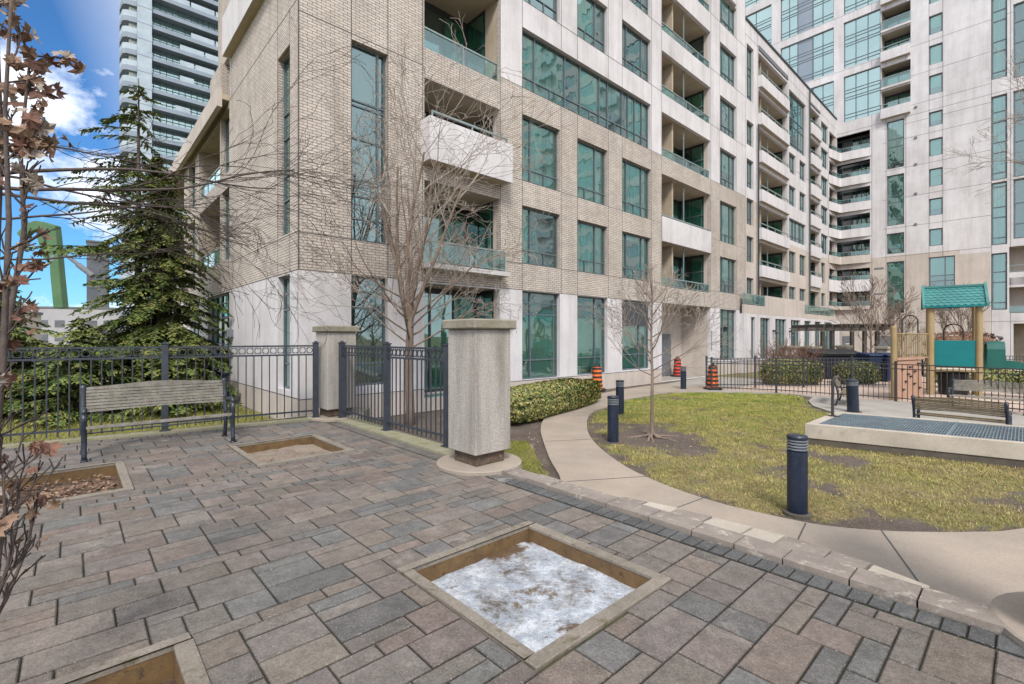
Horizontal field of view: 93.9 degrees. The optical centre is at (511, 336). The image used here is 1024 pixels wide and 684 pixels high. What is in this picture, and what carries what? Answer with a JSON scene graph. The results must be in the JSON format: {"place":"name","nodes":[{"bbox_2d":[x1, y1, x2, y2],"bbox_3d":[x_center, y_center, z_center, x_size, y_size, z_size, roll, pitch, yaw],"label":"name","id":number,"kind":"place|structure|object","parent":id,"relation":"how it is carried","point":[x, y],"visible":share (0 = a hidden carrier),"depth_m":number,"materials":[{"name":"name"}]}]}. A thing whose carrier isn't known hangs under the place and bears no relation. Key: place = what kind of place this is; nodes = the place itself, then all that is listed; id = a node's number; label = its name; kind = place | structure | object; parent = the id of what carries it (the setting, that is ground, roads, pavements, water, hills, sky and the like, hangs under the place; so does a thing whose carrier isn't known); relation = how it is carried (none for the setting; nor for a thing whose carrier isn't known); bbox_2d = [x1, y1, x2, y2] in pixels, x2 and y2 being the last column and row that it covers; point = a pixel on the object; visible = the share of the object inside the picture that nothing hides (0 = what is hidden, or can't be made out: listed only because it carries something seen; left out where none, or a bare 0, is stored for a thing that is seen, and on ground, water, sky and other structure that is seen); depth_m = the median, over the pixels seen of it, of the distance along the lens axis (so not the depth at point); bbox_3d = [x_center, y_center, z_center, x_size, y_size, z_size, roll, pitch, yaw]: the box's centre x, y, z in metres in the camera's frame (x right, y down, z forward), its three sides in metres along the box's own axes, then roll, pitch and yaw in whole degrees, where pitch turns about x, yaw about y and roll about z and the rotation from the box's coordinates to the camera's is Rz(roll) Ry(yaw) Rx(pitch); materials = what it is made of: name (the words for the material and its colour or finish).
{"place":"outdoors","nodes":[
{"label":"outdoors","id":0,"kind":"place"},
{"bbox_2d":[0,0,123,307],"label":"sky","id":1,"kind":"structure","parent":0,"point":[89,29],"materials":[{"name":"blue"}]},
{"bbox_2d":[1,394,275,443],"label":"long grass","id":2,"kind":"structure","parent":0,"point":[199,413],"depth_m":10.83,"materials":[{"name":"green plant"}]},
{"bbox_2d":[119,0,217,338],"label":"glass tower","id":3,"kind":"structure","parent":0,"point":[168,55],"depth_m":89.13,"materials":[{"name":"glass"}]},
{"bbox_2d":[0,416,1023,683],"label":"plaza paving","id":4,"kind":"structure","parent":0,"point":[336,541],"depth_m":3.20,"materials":[{"name":"grey stone"}]},
{"bbox_2d":[0,461,133,512],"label":"tree pit","id":5,"kind":"object","parent":4,"relation":"in","point":[117,471],"visible":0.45,"depth_m":5.95,"materials":[{"name":"soil"}]},
{"bbox_2d":[0,474,114,507],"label":"leaf litter","id":6,"kind":"object","parent":5,"relation":"on","point":[72,488],"visible":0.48,"depth_m":5.73,"materials":[{"name":"brown plant"}]},
{"bbox_2d":[1,41,444,352],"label":"boughed tree","id":7,"kind":"object","parent":5,"relation":"in","point":[103,190],"visible":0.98,"depth_m":6.41,"materials":[{"name":"brown plant"}]},
{"bbox_2d":[41,632,210,683],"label":"tree pit","id":8,"kind":"object","parent":4,"relation":"in","point":[176,660],"visible":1,"depth_m":2.52,"materials":[{"name":"concrete"}]},
{"bbox_2d":[0,0,85,613],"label":"sapling","id":9,"kind":"object","parent":8,"relation":"in","point":[30,141],"visible":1,"depth_m":2.11,"materials":[{"name":"brown plant"}]},
{"bbox_2d":[79,378,236,462],"bbox_3d":[-5.388,1.204,7.371,1.885,1.018,0.738,0,0,-43],"label":"park bench","id":10,"kind":"object","parent":4,"relation":"on","point":[110,393],"visible":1,"depth_m":7.45,"materials":[{"name":"grey wood"}]},
{"bbox_2d":[228,434,354,466],"bbox_3d":[-3.391,1.869,7.320,1.342,0.362,1.600,0,0,-43],"label":"tree pit","id":11,"kind":"object","parent":4,"relation":"in","point":[280,450],"visible":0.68,"depth_m":7.65,"materials":[{"name":"soil"}]},
{"bbox_2d":[397,521,670,671],"bbox_3d":[0.137,1.869,3.426,1.362,0.362,1.430,0,0,-43],"label":"tree pit","id":12,"kind":"object","parent":4,"relation":"in","point":[536,597],"visible":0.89,"depth_m":3.45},
{"bbox_2d":[1,361,1023,531],"bbox_3d":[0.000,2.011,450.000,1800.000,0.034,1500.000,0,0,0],"label":"ground","id":13,"kind":"structure","parent":0,"point":[875,522],"depth_m":7.15,"materials":[{"name":"green plant"}]},
{"bbox_2d":[0,280,109,417],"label":"conifer","id":14,"kind":"object","parent":13,"relation":"on","point":[16,395],"visible":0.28,"depth_m":11.89,"materials":[{"name":"green plant"}]},
{"bbox_2d":[17,221,130,365],"bbox_3d":[-27.241,-2.628,30.000,7.244,9.255,3.000,0,0,0],"label":"excavator","id":15,"kind":"object","parent":13,"relation":"on","point":[58,283],"visible":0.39,"depth_m":29.80,"materials":[{"name":"green metal"}]},
{"bbox_2d":[5,316,150,427],"bbox_3d":[-10.427,0.950,11.856,3.120,2.900,3.443,0,0,-33],"label":"conifer","id":16,"kind":"object","parent":13,"relation":"on","point":[78,335],"visible":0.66,"depth_m":11.24,"materials":[{"name":"green plant"}]},
{"bbox_2d":[31,306,124,344],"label":"building","id":17,"kind":"structure","parent":13,"relation":"on","point":[55,319],"depth_m":109.52,"materials":[{"name":"white concrete"}]},
{"bbox_2d":[41,320,111,340],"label":"window","id":18,"kind":"structure","parent":17,"relation":"in","point":[58,323],"depth_m":109.22,"materials":[{"name":"glass"}]},
{"bbox_2d":[86,240,109,306],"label":"office block","id":19,"kind":"structure","parent":13,"relation":"on","point":[95,267],"depth_m":116.43,"materials":[{"name":"grey concrete"}]},
{"bbox_2d":[12,78,199,377],"bbox_3d":[-12.106,-2.850,15.055,4.317,10.500,6.497,0,0,0],"label":"conifer","id":20,"kind":"object","parent":13,"relation":"on","point":[137,175],"visible":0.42,"depth_m":14.70,"materials":[{"name":"green plant"}]},
{"bbox_2d":[29,153,240,414],"bbox_3d":[-10.650,-1.516,14.280,5.922,7.969,5.856,0,0,0],"label":"conifer","id":21,"kind":"object","parent":13,"relation":"on","point":[153,329],"visible":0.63,"depth_m":14.01,"materials":[{"name":"green plant"}]},
{"bbox_2d":[113,325,243,416],"bbox_3d":[-8.775,1.050,12.344,2.818,2.700,2.780,0,0,34],"label":"conifer","id":22,"kind":"object","parent":13,"relation":"on","point":[178,337],"visible":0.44,"depth_m":12.26,"materials":[{"name":"green plant"}]},
{"bbox_2d":[2,407,454,455],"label":"kerb","id":23,"kind":"structure","parent":13,"relation":"on","point":[414,441],"depth_m":8.26,"materials":[{"name":"concrete"}]},
{"bbox_2d":[3,341,319,440],"bbox_3d":[-7.205,0.875,7.790,7.734,1.580,0.160,0,0,-34],"label":"iron fence","id":24,"kind":"object","parent":23,"relation":"on","point":[165,351],"visible":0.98,"depth_m":8.46,"materials":[{"name":"metal"}]},
{"bbox_2d":[307,326,363,421],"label":"stone pillar","id":25,"kind":"structure","parent":23,"relation":"on","point":[329,380],"depth_m":9.89,"materials":[{"name":"stone"}]},
{"bbox_2d":[338,341,447,447],"bbox_3d":[-2.240,0.875,8.580,0.160,1.580,3.752,0,0,-45],"label":"iron fence","id":26,"kind":"object","parent":23,"relation":"on","point":[386,349],"visible":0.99,"depth_m":8.52,"materials":[{"name":"metal"}]},
{"bbox_2d":[436,318,521,476],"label":"stone pillar","id":27,"kind":"structure","parent":23,"relation":"on","point":[479,396],"depth_m":6.19,"materials":[{"name":"concrete"}]},
{"bbox_2d":[265,8,569,425],"bbox_3d":[-2.020,-2.417,10.846,6.602,9.078,5.657,0,0,0],"label":"bare tree","id":28,"kind":"object","parent":13,"relation":"on","point":[408,305],"visible":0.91,"depth_m":10.49,"materials":[{"name":"brown plant"}]},
{"bbox_2d":[166,0,871,418],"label":"apartment building","id":29,"kind":"structure","parent":13,"relation":"on","point":[692,140],"depth_m":16.64,"materials":[{"name":"brick"}]},
{"bbox_2d":[212,293,228,373],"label":"window","id":30,"kind":"structure","parent":29,"relation":"in","point":[225,298],"depth_m":16.75,"materials":[{"name":"glass"}]},
{"bbox_2d":[283,54,289,235],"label":"window","id":31,"kind":"structure","parent":29,"relation":"in","point":[286,64],"depth_m":11.68,"materials":[{"name":"glass"}]},
{"bbox_2d":[283,277,289,388],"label":"window","id":32,"kind":"structure","parent":29,"relation":"in","point":[286,315],"depth_m":11.68,"materials":[{"name":"glass"}]},
{"bbox_2d":[351,276,384,385],"bbox_3d":[-3.598,-0.140,11.878,0.952,2.672,0.070,0,0,-43],"label":"window","id":33,"kind":"structure","parent":29,"relation":"in","point":[383,280],"depth_m":12.07,"materials":[{"name":"metal"}]},
{"bbox_2d":[352,43,384,243],"bbox_3d":[-3.596,-4.725,11.877,0.952,4.782,0.076,0,0,-43],"label":"window","id":34,"kind":"structure","parent":29,"relation":"in","point":[378,56],"depth_m":12.03,"materials":[{"name":"metal"}]},
{"bbox_2d":[522,291,556,379],"bbox_3d":[0.852,-0.050,16.023,1.792,2.852,0.156,0,0,-43],"label":"window","id":35,"kind":"structure","parent":29,"relation":"in","point":[538,358],"depth_m":16.15,"materials":[{"name":"glass"}]},
{"bbox_2d":[523,207,556,267],"bbox_3d":[0.852,-3.275,16.023,1.792,1.842,0.156,0,0,-43],"label":"window","id":36,"kind":"structure","parent":29,"relation":"in","point":[529,251],"depth_m":15.74,"materials":[{"name":"metal"}]},
{"bbox_2d":[523,117,556,189],"bbox_3d":[0.852,-6.065,16.023,1.792,2.122,0.156,0,0,-43],"label":"window","id":37,"kind":"structure","parent":29,"relation":"in","point":[544,139],"depth_m":16.16,"materials":[{"name":"glass"}]},
{"bbox_2d":[523,31,647,147],"bbox_3d":[2.986,-8.930,17.987,7.592,1.932,0.156,0,0,-43],"label":"window","id":38,"kind":"structure","parent":29,"relation":"in","point":[546,81],"depth_m":17.60,"materials":[{"name":"glass"}]},
{"bbox_2d":[577,296,604,374],"bbox_3d":[2.857,-0.050,17.868,1.782,2.852,0.156,0,0,-43],"label":"window","id":39,"kind":"structure","parent":29,"relation":"in","point":[588,338],"depth_m":18.00,"materials":[{"name":"glass"}]},
{"bbox_2d":[578,221,604,274],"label":"window","id":40,"kind":"structure","parent":29,"relation":"in","point":[589,235],"depth_m":18.02,"materials":[{"name":"glass"}]},
{"bbox_2d":[578,140,604,204],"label":"window","id":41,"kind":"structure","parent":29,"relation":"in","point":[589,160],"depth_m":18.02,"materials":[{"name":"glass"}]},
{"bbox_2d":[578,0,604,52],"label":"window","id":42,"kind":"structure","parent":29,"relation":"in","point":[584,6],"depth_m":17.97,"materials":[{"name":"glass"}]},
{"bbox_2d":[622,232,647,280],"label":"window","id":43,"kind":"structure","parent":29,"relation":"in","point":[640,240],"depth_m":20.15,"materials":[{"name":"glass"}]},
{"bbox_2d":[622,159,647,217],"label":"window","id":44,"kind":"structure","parent":29,"relation":"in","point":[633,179],"depth_m":20.01,"materials":[{"name":"glass"}]},
{"bbox_2d":[622,23,647,81],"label":"window","id":45,"kind":"structure","parent":29,"relation":"in","point":[625,27],"depth_m":20.10,"materials":[{"name":"metal"}]},
{"bbox_2d":[622,300,647,369],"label":"window","id":46,"kind":"structure","parent":29,"relation":"in","point":[639,360],"depth_m":20.01,"materials":[{"name":"glass"}]},
{"bbox_2d":[662,334,671,375],"bbox_3d":[7.792,0.910,24.158,0.950,2.120,0.116,0,0,-43],"label":"door","id":47,"kind":"structure","parent":29,"relation":"in","point":[666,341],"depth_m":24.19,"materials":[{"name":"metal"}]},
{"bbox_2d":[720,257,733,292],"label":"window","id":48,"kind":"structure","parent":29,"relation":"in","point":[725,264],"depth_m":26.01,"materials":[{"name":"glass"}]},
{"bbox_2d":[720,202,733,244],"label":"window","id":49,"kind":"structure","parent":29,"relation":"in","point":[725,211],"depth_m":26.01,"materials":[{"name":"glass"}]},
{"bbox_2d":[720,149,733,189],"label":"window","id":50,"kind":"structure","parent":29,"relation":"in","point":[725,161],"depth_m":26.01,"materials":[{"name":"glass"}]},
{"bbox_2d":[720,45,733,86],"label":"window","id":51,"kind":"structure","parent":29,"relation":"in","point":[725,61],"depth_m":26.01,"materials":[{"name":"glass"}]},
{"bbox_2d":[720,309,733,357],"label":"window","id":52,"kind":"structure","parent":29,"relation":"in","point":[728,330],"depth_m":25.93,"materials":[{"name":"glass"}]},
{"bbox_2d":[760,318,767,357],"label":"window","id":53,"kind":"structure","parent":29,"relation":"in","point":[763,321],"depth_m":28.61,"materials":[{"name":"glass"}]},
{"bbox_2d":[789,92,803,155],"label":"window","id":54,"kind":"structure","parent":29,"relation":"in","point":[796,114],"depth_m":33.51,"materials":[{"name":"glass"}]},
{"bbox_2d":[789,219,803,244],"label":"window","id":55,"kind":"structure","parent":29,"relation":"in","point":[796,230],"depth_m":33.51,"materials":[{"name":"glass"}]},
{"bbox_2d":[504,440,545,474],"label":"moss grass","id":56,"kind":"structure","parent":13,"relation":"on","point":[518,450],"depth_m":8.12,"materials":[{"name":"green plant"}]},
{"bbox_2d":[510,377,601,422],"bbox_3d":[1.037,1.588,12.756,1.275,0.854,5.556,0,0,33],"label":"hedge","id":57,"kind":"object","parent":13,"relation":"on","point":[534,401],"visible":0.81,"depth_m":11.82,"materials":[{"name":"green plant"}]},
{"bbox_2d":[605,395,620,443],"bbox_3d":[1.920,1.573,9.100,0.292,0.914,0.300,0,0,33],"label":"bollard light","id":58,"kind":"object","parent":13,"relation":"on","point":[613,420],"visible":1,"depth_m":9.02,"materials":[{"name":"paint"}]},
{"bbox_2d":[581,263,740,442],"bbox_3d":[2.877,0.245,9.677,2.922,3.631,3.090,0,0,0],"label":"young tree","id":59,"kind":"object","parent":13,"relation":"on","point":[651,434],"visible":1,"depth_m":9.59,"materials":[{"name":"brown plant"}]},
{"bbox_2d":[667,377,761,387],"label":"forecourt","id":60,"kind":"structure","parent":13,"relation":"on","point":[700,381],"depth_m":20.76,"materials":[{"name":"concrete"}]},
{"bbox_2d":[782,433,812,519],"bbox_3d":[3.230,1.561,5.420,0.300,0.914,0.292,0,0,0],"label":"bollard light","id":61,"kind":"object","parent":13,"relation":"on","point":[797,476],"visible":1,"depth_m":5.33,"materials":[{"name":"paint"}]},
{"bbox_2d":[745,0,1023,362],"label":"apartment tower","id":62,"kind":"structure","parent":13,"relation":"on","point":[910,87],"depth_m":35.61,"materials":[{"name":"concrete"}]},
{"bbox_2d":[747,5,770,43],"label":"window","id":63,"kind":"structure","parent":62,"relation":"in","point":[761,19],"depth_m":44.09,"materials":[{"name":"glass"}]},
{"bbox_2d":[781,28,833,81],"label":"window","id":64,"kind":"structure","parent":62,"relation":"in","point":[812,58],"depth_m":41.12,"materials":[{"name":"glass"}]},
{"bbox_2d":[781,0,833,40],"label":"window","id":65,"kind":"structure","parent":62,"relation":"in","point":[797,16],"depth_m":41.69,"materials":[{"name":"glass"}]},
{"bbox_2d":[811,81,833,113],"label":"window","id":66,"kind":"structure","parent":62,"relation":"in","point":[825,92],"depth_m":40.41,"materials":[{"name":"glass"}]},
{"bbox_2d":[844,0,878,14],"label":"window","id":67,"kind":"structure","parent":62,"relation":"in","point":[849,5],"depth_m":39.02,"materials":[{"name":"glass"}]},
{"bbox_2d":[844,66,879,121],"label":"window","id":68,"kind":"structure","parent":62,"relation":"in","point":[862,89],"depth_m":38.63,"materials":[{"name":"glass"}]},
{"bbox_2d":[844,9,879,68],"bbox_3d":[28.230,-23.900,38.582,0.156,3.792,2.422,0,0,-43],"label":"window","id":69,"kind":"structure","parent":62,"relation":"in","point":[861,34],"depth_m":38.63,"materials":[{"name":"glass"}]},
{"bbox_2d":[887,119,903,169],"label":"window","id":70,"kind":"structure","parent":62,"relation":"in","point":[895,129],"depth_m":37.08,"materials":[{"name":"glass"}]},
{"bbox_2d":[887,173,903,225],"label":"window","id":71,"kind":"structure","parent":62,"relation":"in","point":[895,183],"depth_m":37.08,"materials":[{"name":"glass"}]},
{"bbox_2d":[887,232,903,253],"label":"window","id":72,"kind":"structure","parent":62,"relation":"in","point":[895,242],"depth_m":37.08,"materials":[{"name":"glass"}]},
{"bbox_2d":[887,261,903,312],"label":"window","id":73,"kind":"structure","parent":62,"relation":"in","point":[895,270],"depth_m":37.03,"materials":[{"name":"glass"}]},
{"bbox_2d":[929,255,954,310],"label":"window","id":74,"kind":"structure","parent":62,"relation":"in","point":[945,265],"depth_m":35.08,"materials":[{"name":"glass"}]},
{"bbox_2d":[992,253,1006,309],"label":"window","id":75,"kind":"structure","parent":62,"relation":"in","point":[999,260],"depth_m":32.92,"materials":[{"name":"glass"}]},
{"bbox_2d":[992,181,1006,244],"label":"window","id":76,"kind":"structure","parent":62,"relation":"in","point":[999,206],"depth_m":32.92,"materials":[{"name":"glass"}]},
{"bbox_2d":[992,94,1006,180],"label":"window","id":77,"kind":"structure","parent":62,"relation":"in","point":[999,103],"depth_m":32.92,"materials":[{"name":"glass"}]},
{"bbox_2d":[992,0,1006,79],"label":"window","id":78,"kind":"structure","parent":62,"relation":"in","point":[999,7],"depth_m":32.92,"materials":[{"name":"glass"}]},
{"bbox_2d":[1014,178,1023,238],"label":"window","id":79,"kind":"structure","parent":62,"relation":"in","point":[1019,186],"depth_m":32.16,"materials":[{"name":"glass"}]},
{"bbox_2d":[1014,89,1023,176],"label":"window","id":80,"kind":"structure","parent":62,"relation":"in","point":[1018,104],"depth_m":32.19,"materials":[{"name":"glass"}]},
{"bbox_2d":[1014,2,1023,77],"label":"window","id":81,"kind":"structure","parent":62,"relation":"in","point":[1018,8],"depth_m":32.16,"materials":[{"name":"glass"}]},
{"bbox_2d":[805,412,1023,467],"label":"vent enclosure","id":82,"kind":"object","parent":13,"relation":"on","point":[987,443],"visible":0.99,"depth_m":8.29,"materials":[{"name":"concrete"}]},
{"bbox_2d":[911,395,1011,424],"bbox_3d":[8.989,1.595,9.611,0.560,0.774,1.433,0,0,-38],"label":"park bench","id":83,"kind":"object","parent":13,"relation":"on","point":[1006,413],"visible":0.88,"depth_m":9.46,"materials":[{"name":"brown wood"}]},
{"bbox_2d":[922,330,1002,373],"bbox_3d":[22.606,0.849,24.003,3.942,2.367,1.387,0,0,-6],"label":"shrub","id":84,"kind":"object","parent":13,"relation":"on","point":[992,337],"visible":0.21,"depth_m":23.69,"materials":[{"name":"red plant"}]},
{"bbox_2d":[936,369,1023,388],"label":"shrub","id":85,"kind":"object","parent":13,"relation":"on","point":[1002,378],"visible":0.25,"depth_m":18.11,"materials":[{"name":"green plant"}]},
{"bbox_2d":[541,384,1023,605],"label":"path","id":86,"kind":"structure","parent":0,"point":[985,568],"depth_m":4.78,"materials":[{"name":"concrete"}]},
{"bbox_2d":[501,467,1003,634],"bbox_3d":[1.907,1.829,4.151,0.561,0.341,5.888,0,0,-43],"label":"coping","id":87,"kind":"object","parent":86,"relation":"on","point":[836,566],"visible":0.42,"depth_m":3.74,"materials":[{"name":"concrete"}]},
{"bbox_2d":[990,591,1023,647],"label":"stone pillar","id":88,"kind":"structure","parent":86,"relation":"on","point":[1007,610],"depth_m":2.86,"materials":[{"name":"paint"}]},
{"bbox_2d":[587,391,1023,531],"bbox_3d":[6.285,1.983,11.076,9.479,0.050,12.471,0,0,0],"label":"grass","id":89,"kind":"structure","parent":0,"point":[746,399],"depth_m":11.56,"materials":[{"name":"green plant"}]},
{"bbox_2d":[679,390,1023,425],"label":"pavement","id":90,"kind":"structure","parent":0,"point":[883,407],"depth_m":13.18,"materials":[{"name":"concrete"}]},
{"bbox_2d":[710,357,777,392],"bbox_3d":[8.380,1.357,17.355,2.227,1.245,0.120,0,0,26],"label":"metal fence","id":91,"kind":"object","parent":90,"relation":"on","point":[727,363],"visible":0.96,"depth_m":17.51,"materials":[{"name":"black metal"}]},
{"bbox_2d":[776,358,897,401],"bbox_3d":[10.545,1.357,15.785,3.418,1.245,0.120,0,0,43],"label":"metal fence","id":92,"kind":"object","parent":90,"relation":"on","point":[829,366],"visible":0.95,"depth_m":15.82,"materials":[{"name":"black metal"}]},
{"bbox_2d":[845,379,861,412],"bbox_3d":[8.951,1.553,12.585,0.390,0.896,0.380,-4,2,0],"label":"bollard light","id":93,"kind":"object","parent":90,"relation":"on","point":[852,395],"visible":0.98,"depth_m":12.48,"materials":[{"name":"paint"}]},
{"bbox_2d":[895,361,1023,411],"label":"metal fence","id":94,"kind":"object","parent":90,"relation":"on","point":[953,371],"visible":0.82,"depth_m":13.61,"materials":[{"name":"black metal"}]},
{"bbox_2d":[938,47,1023,258],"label":"bare tree","id":95,"kind":"object","parent":90,"relation":"on","point":[1018,122],"visible":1,"depth_m":11.82,"materials":[{"name":"brown plant"}]},
{"bbox_2d":[947,379,1023,415],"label":"park bench","id":96,"kind":"object","parent":90,"relation":"on","point":[955,384],"visible":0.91,"depth_m":12.85,"materials":[{"name":"brown wood"}]},
{"bbox_2d":[723,367,1023,412],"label":"playground ground","id":97,"kind":"structure","parent":0,"point":[884,390],"depth_m":17.06,"materials":[{"name":"beige concrete"}]},
{"bbox_2d":[750,331,828,376],"bbox_3d":[12.635,0.864,21.639,3.140,2.285,2.743,0,0,0],"label":"shrub","id":98,"kind":"object","parent":97,"relation":"on","point":[780,353],"visible":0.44,"depth_m":21.55,"materials":[{"name":"red plant"}]},
{"bbox_2d":[758,359,825,385],"bbox_3d":[11.600,1.446,19.896,2.589,1.165,1.365,0,0,-6],"label":"shrub","id":99,"kind":"object","parent":97,"relation":"on","point":[766,374],"visible":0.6,"depth_m":19.41,"materials":[{"name":"green plant"}]},
{"bbox_2d":[705,356,898,387],"bbox_3d":[11.450,1.357,18.800,7.822,1.245,0.120,0,0,-1],"label":"metal fence","id":100,"kind":"object","parent":97,"relation":"on","point":[803,358],"visible":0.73,"depth_m":18.78,"materials":[{"name":"metal"}]},
{"bbox_2d":[799,349,860,377],"bbox_3d":[15.200,1.292,22.901,2.400,1.416,1.134,0,0,-2],"label":"covered bin","id":101,"kind":"object","parent":97,"relation":"on","point":[840,354],"visible":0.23,"depth_m":22.39,"materials":[{"name":"paint"}]},
{"bbox_2d":[789,324,891,352],"bbox_3d":[18.300,0.660,26.750,4.600,2.680,2.900,0,0,0],"label":"pergola","id":102,"kind":"object","parent":97,"relation":"on","point":[823,328],"visible":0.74,"depth_m":25.92,"materials":[{"name":"brown wood"}]},
{"bbox_2d":[832,360,881,383],"bbox_3d":[14.598,1.511,20.300,1.823,1.040,1.178,0,0,-6],"label":"shrub","id":103,"kind":"object","parent":97,"relation":"on","point":[840,371],"visible":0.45,"depth_m":19.90,"materials":[{"name":"green plant"}]},
{"bbox_2d":[829,269,920,352],"bbox_3d":[18.019,-0.721,23.986,3.195,5.441,3.630,0,0,-36],"label":"bare tree","id":104,"kind":"object","parent":97,"relation":"on","point":[871,319],"visible":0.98,"depth_m":23.87,"materials":[{"name":"brown plant"}]},
{"bbox_2d":[867,298,925,353],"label":"bare tree","id":105,"kind":"object","parent":97,"relation":"on","point":[910,323],"visible":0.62,"depth_m":25.26,"materials":[{"name":"brown plant"}]},
{"bbox_2d":[890,282,1023,399],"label":"climbing frame","id":106,"kind":"object","parent":97,"relation":"on","point":[963,352],"visible":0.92,"depth_m":15.93,"materials":[{"name":"teal plastic"}]},
{"bbox_2d":[925,281,992,335],"bbox_3d":[23.345,-0.504,25.144,2.529,5.008,3.349,0,0,33],"label":"bare tree","id":107,"kind":"object","parent":97,"relation":"on","point":[957,312],"visible":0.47,"depth_m":25.22,"materials":[{"name":"brown plant"}]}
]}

